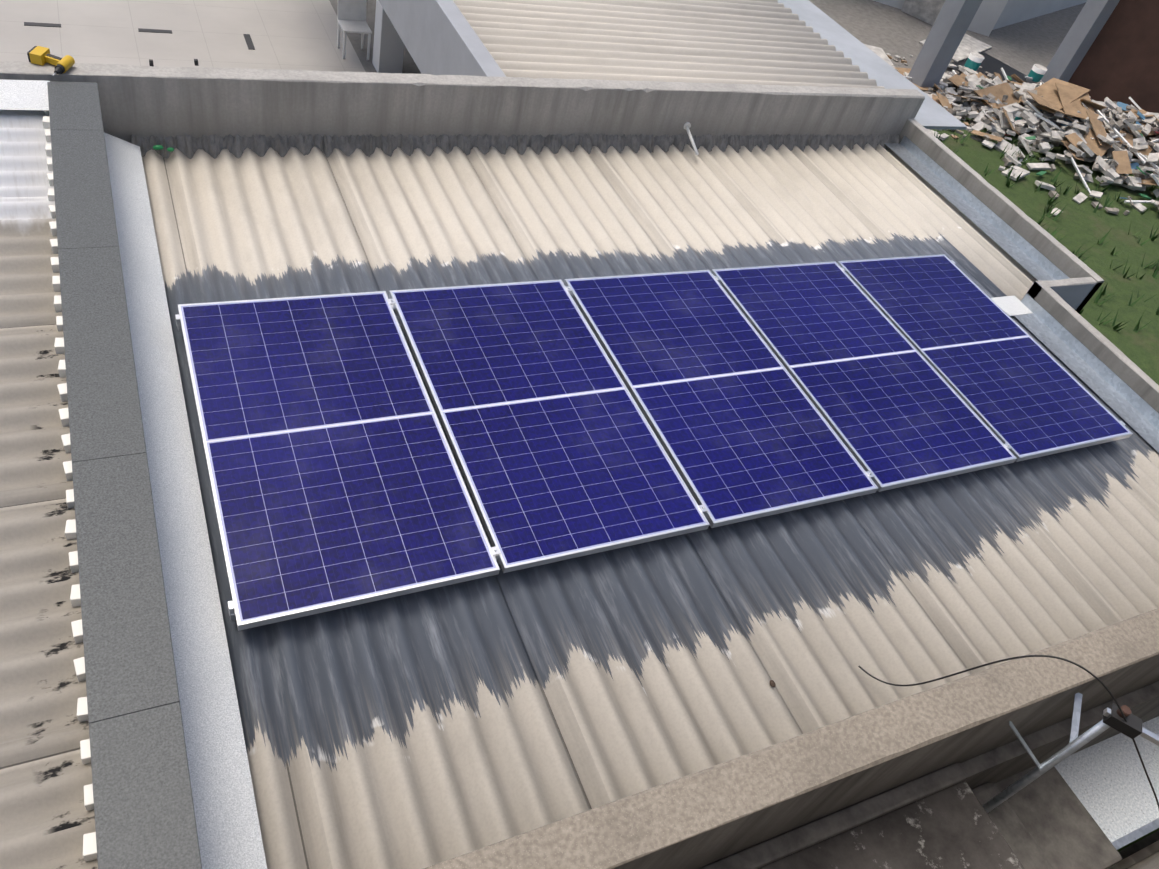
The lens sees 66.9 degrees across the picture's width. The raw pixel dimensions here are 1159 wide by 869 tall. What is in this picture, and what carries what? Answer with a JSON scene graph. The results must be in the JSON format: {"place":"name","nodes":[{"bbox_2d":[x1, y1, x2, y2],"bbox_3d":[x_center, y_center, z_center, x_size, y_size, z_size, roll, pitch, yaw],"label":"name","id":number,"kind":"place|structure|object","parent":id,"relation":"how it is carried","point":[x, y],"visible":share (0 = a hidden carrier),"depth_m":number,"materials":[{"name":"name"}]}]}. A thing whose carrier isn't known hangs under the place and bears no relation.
{"place":"outdoors","nodes":[
{"label":"outdoors","id":0,"kind":"place"},
{"bbox_2d":[0,110,97,868],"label":"roof","id":1,"kind":"structure","parent":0,"point":[47,819],"depth_m":2.88,"materials":[{"name":"beige metal"}]},
{"bbox_2d":[0,79,49,109],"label":"metal flashing","id":2,"kind":"object","parent":1,"relation":"on","point":[23,94],"visible":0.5,"depth_m":4.55,"materials":[{"name":"metal"}]},
{"bbox_2d":[42,110,96,861],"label":"foam closures","id":3,"kind":"object","parent":1,"relation":"on","point":[89,848],"visible":0.46,"depth_m":3.02,"materials":[{"name":"white plastic"}]},
{"bbox_2d":[0,0,364,71],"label":"patio","id":4,"kind":"structure","parent":0,"point":[293,34],"depth_m":12.46,"materials":[{"name":"concrete"}]},
{"bbox_2d":[24,22,254,49],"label":"floor drain slots","id":5,"kind":"object","parent":4,"relation":"on","point":[248,40],"visible":1,"depth_m":12.29,"materials":[{"name":"grey metal"}]},
{"bbox_2d":[337,0,371,59],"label":"chair","id":6,"kind":"object","parent":4,"relation":"on","point":[351,18],"visible":1,"depth_m":12.94,"materials":[{"name":"white paint"}]},
{"bbox_2d":[329,0,420,73],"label":"garage floor","id":7,"kind":"structure","parent":0,"point":[409,66],"depth_m":13.54,"materials":[{"name":"grey concrete"}]},
{"bbox_2d":[372,0,403,72],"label":"pillar","id":8,"kind":"structure","parent":7,"relation":"on","point":[388,49],"depth_m":12.76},
{"bbox_2d":[142,143,1158,868],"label":"roof","id":9,"kind":"structure","parent":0,"point":[424,729],"depth_m":4.08,"materials":[{"name":"beige metal"}]},
{"bbox_2d":[153,145,775,686],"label":"litter","id":10,"kind":"object","parent":9,"relation":"on","point":[159,147],"visible":0.98,"depth_m":5.10,"materials":[{"name":"brown plant"}]},
{"bbox_2d":[130,133,898,158],"bbox_3d":[0.128,-2.135,6.442,6.153,0.121,0.105,-10,50,-26],"label":"flashing","id":11,"kind":"object","parent":9,"relation":"on","point":[213,146],"visible":0.94,"depth_m":6.04,"materials":[{"name":"grey metal"}]},
{"bbox_2d":[175,260,1125,620],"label":"mounting clamps","id":12,"kind":"object","parent":9,"relation":"on","point":[495,550],"visible":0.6,"depth_m":4.09,"materials":[{"name":"silver metal"}]},
{"bbox_2d":[178,254,1132,630],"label":"solar panels","id":13,"kind":"object","parent":12,"relation":"on","point":[586,416],"visible":1,"depth_m":4.30,"materials":[{"name":"blue glass"}]},
{"bbox_2d":[884,135,1068,280],"bbox_3d":[3.187,-1.819,7.085,0.188,0.080,2.165,-9,50,-25],"label":"flashing","id":14,"kind":"object","parent":9,"relation":"on","point":[1016,246],"visible":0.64,"depth_m":7.10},
{"bbox_2d":[991,295,1032,315],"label":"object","id":15,"kind":"object","parent":9,"relation":"on","point":[1011,305],"visible":0.58,"depth_m":6.19,"materials":[{"name":"metal"}]},
{"bbox_2d":[1014,294,1158,452],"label":"flashing","id":16,"kind":"object","parent":9,"relation":"on","point":[1133,409],"visible":1,"depth_m":5.79,"materials":[{"name":"grey metal"}]},
{"bbox_2d":[363,0,1158,851],"bbox_3d":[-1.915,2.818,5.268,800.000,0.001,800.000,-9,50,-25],"label":"ground","id":17,"kind":"structure","parent":0,"point":[1025,46],"depth_m":15.79,"materials":[{"name":"green plant"}]},
{"bbox_2d":[0,61,924,142],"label":"parapet","id":18,"kind":"structure","parent":17,"relation":"on","point":[155,101],"depth_m":5.79,"materials":[{"name":"concrete"}]},
{"bbox_2d":[27,46,74,75],"bbox_3d":[-2.854,-1.990,4.702,0.210,0.055,0.230,11,44,-8],"label":"drill","id":19,"kind":"object","parent":18,"relation":"on","point":[39,55],"visible":1,"depth_m":4.72,"materials":[{"name":"yellow plastic"}]},
{"bbox_2d":[453,0,884,88],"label":"roof","id":20,"kind":"structure","parent":18,"relation":"attached to","point":[767,42],"depth_m":7.51,"materials":[{"name":"beige metal"}]},
{"bbox_2d":[379,0,505,76],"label":"parapet wall","id":21,"kind":"structure","parent":20,"relation":"attached to","point":[439,37],"depth_m":6.97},
{"bbox_2d":[684,122,698,155],"bbox_3d":[0.858,-2.268,6.682,0.062,0.132,0.327,-9,50,-25],"label":"pipe","id":22,"kind":"object","parent":18,"relation":"attached to","point":[687,125],"visible":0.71,"depth_m":6.68,"materials":[{"name":"white"}]},
{"bbox_2d":[758,780,1024,868],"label":"concrete floor","id":23,"kind":"structure","parent":17,"relation":"on","point":[953,827],"depth_m":3.27,"materials":[{"name":"grey concrete"}]},
{"bbox_2d":[699,763,967,868],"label":"ledge","id":24,"kind":"object","parent":23,"relation":"on","point":[803,837],"visible":1,"depth_m":3.21,"materials":[{"name":"concrete"}]},
{"bbox_3d":[-1.893,0.176,3.625,0.215,0.905,4.855,-9,50,-25],"label":"wall","id":25,"kind":"object","parent":23,"relation":"on","visible":0},
{"bbox_2d":[47,81,201,868],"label":"granite cap","id":26,"kind":"object","parent":25,"relation":"on","point":[144,812],"visible":1,"depth_m":2.88,"materials":[{"name":"grey stone"}]},
{"bbox_2d":[104,132,266,868],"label":"aluminium strip","id":27,"kind":"object","parent":25,"relation":"attached to","point":[227,824],"visible":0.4,"depth_m":3.27,"materials":[{"name":"silver metal"}]},
{"bbox_2d":[423,608,1158,868],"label":"parapet","id":28,"kind":"structure","parent":25,"relation":"attached to","point":[705,817],"depth_m":2.92,"materials":[{"name":"concrete"}]},
{"bbox_2d":[864,0,991,65],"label":"boards","id":29,"kind":"object","parent":17,"relation":"on","point":[927,11],"visible":0.41,"depth_m":20.94,"materials":[{"name":"paint"}]},
{"bbox_2d":[886,53,991,141],"bbox_3d":[7.360,-6.958,17.920,5.111,0.050,3.666,-9,50,-25],"label":"rubble","id":30,"kind":"object","parent":17,"relation":"on","point":[969,129],"visible":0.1,"depth_m":17.01,"materials":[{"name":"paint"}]},
{"bbox_2d":[873,0,1007,36],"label":"pillar","id":31,"kind":"structure","parent":17,"relation":"on","point":[986,16],"depth_m":21.48,"materials":[{"name":"grey concrete"}]},
{"bbox_2d":[908,0,982,87],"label":"pillar","id":32,"kind":"structure","parent":17,"relation":"on","point":[953,21],"depth_m":17.28,"materials":[{"name":"grey concrete"}]},
{"bbox_2d":[946,52,1028,82],"bbox_3d":[9.130,-8.076,19.622,2.491,0.001,1.724,-24,58,-35],"label":"black sheet","id":33,"kind":"object","parent":17,"relation":"on","point":[990,64],"depth_m":20.01,"materials":[{"name":"plastic"}]},
{"bbox_2d":[899,118,1103,311],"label":"back wall","id":34,"kind":"structure","parent":17,"relation":"on","point":[1051,248],"depth_m":6.99,"materials":[{"name":"concrete"}]},
{"bbox_2d":[971,783,1053,868],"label":"concrete slab","id":35,"kind":"structure","parent":17,"relation":"on","point":[1020,841],"depth_m":3.72,"materials":[{"name":"concrete"}]},
{"bbox_2d":[889,63,1158,215],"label":"debris pile","id":36,"kind":"object","parent":17,"relation":"on","point":[1113,138],"visible":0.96,"depth_m":17.12,"materials":[{"name":"paint"}]},
{"bbox_2d":[964,52,1046,120],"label":"paint buckets","id":37,"kind":"object","parent":36,"relation":"on","point":[1037,72],"visible":0.67,"depth_m":19.30,"materials":[{"name":"green plastic"},{"name":"white paint"}]},
{"bbox_2d":[934,125,1158,335],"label":"weeds","id":38,"kind":"object","parent":17,"relation":"on","point":[1053,233],"visible":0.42,"depth_m":14.96,"materials":[{"name":"green plant"}]},
{"bbox_2d":[994,762,1121,868],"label":"concrete slab","id":39,"kind":"structure","parent":17,"relation":"on","point":[1062,827],"depth_m":3.97,"materials":[{"name":"concrete"}]},
{"bbox_2d":[1015,277,1102,317],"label":"cross wall","id":40,"kind":"structure","parent":17,"relation":"on","point":[1073,293],"depth_m":6.32,"materials":[{"name":"concrete"}]},
{"bbox_2d":[960,681,1158,788],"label":"wall","id":41,"kind":"structure","parent":17,"relation":"on","point":[1000,763],"depth_m":3.84,"materials":[{"name":"concrete"}]},
{"bbox_2d":[1041,0,1119,82],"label":"pillar","id":42,"kind":"structure","parent":17,"relation":"on","point":[1080,37],"depth_m":19.28,"materials":[{"name":"grey concrete"}]},
{"bbox_2d":[1014,280,1158,412],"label":"front wall","id":43,"kind":"structure","parent":17,"relation":"on","point":[1106,352],"depth_m":5.81,"materials":[{"name":"concrete"}]},
{"bbox_2d":[1068,0,1158,112],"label":"brown wall","id":44,"kind":"structure","parent":17,"relation":"on","point":[1119,62],"depth_m":18.99,"materials":[{"name":"brown paint"}]},
{"bbox_3d":[0.603,-5.373,11.933,0.115,3.120,10.440,-9,50,-25],"label":"upper volume wall","id":45,"kind":"object","parent":17,"relation":"on","visible":0},
{"bbox_2d":[778,0,966,129],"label":"flashing","id":46,"kind":"object","parent":45,"relation":"on","point":[932,114],"visible":0.6,"depth_m":8.82,"materials":[{"name":"grey metal"}]},
{"bbox_2d":[992,0,1086,29],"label":"wall","id":47,"kind":"structure","parent":0,"point":[1015,11],"depth_m":23.26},
{"bbox_2d":[1054,716,1158,841],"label":"metal panel","id":48,"kind":"object","parent":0,"point":[1107,781],"depth_m":4.37,"materials":[{"name":"metal"}]},
{"bbox_2d":[1111,818,1158,849],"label":"membrane edge","id":49,"kind":"object","parent":48,"relation":"attached to","point":[1132,836],"depth_m":4.18,"materials":[{"name":"grey metal"}]},
{"bbox_2d":[1119,831,1158,859],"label":"shadow gap","id":50,"kind":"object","parent":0,"point":[1138,845],"depth_m":5.02,"materials":[{"name":"concrete"}]},
{"bbox_2d":[1126,851,1158,868],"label":"terrace wall","id":51,"kind":"structure","parent":0,"point":[1151,861],"depth_m":3.41,"materials":[{"name":"concrete"}]},
{"bbox_2d":[983,693,1158,812],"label":"antenna","id":52,"kind":"object","parent":51,"relation":"attached to","point":[1132,728],"visible":0.81,"depth_m":3.30,"materials":[{"name":"grey metal"}]},
{"bbox_2d":[858,655,1158,808],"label":"cable","id":53,"kind":"object","parent":52,"relation":"attached to","point":[1089,672],"visible":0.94,"depth_m":3.21,"materials":[{"name":"grey rubber"}]},
{"bbox_2d":[1108,840,1158,868],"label":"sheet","id":54,"kind":"object","parent":51,"relation":"on","point":[1136,857],"visible":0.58,"depth_m":4.74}
]}

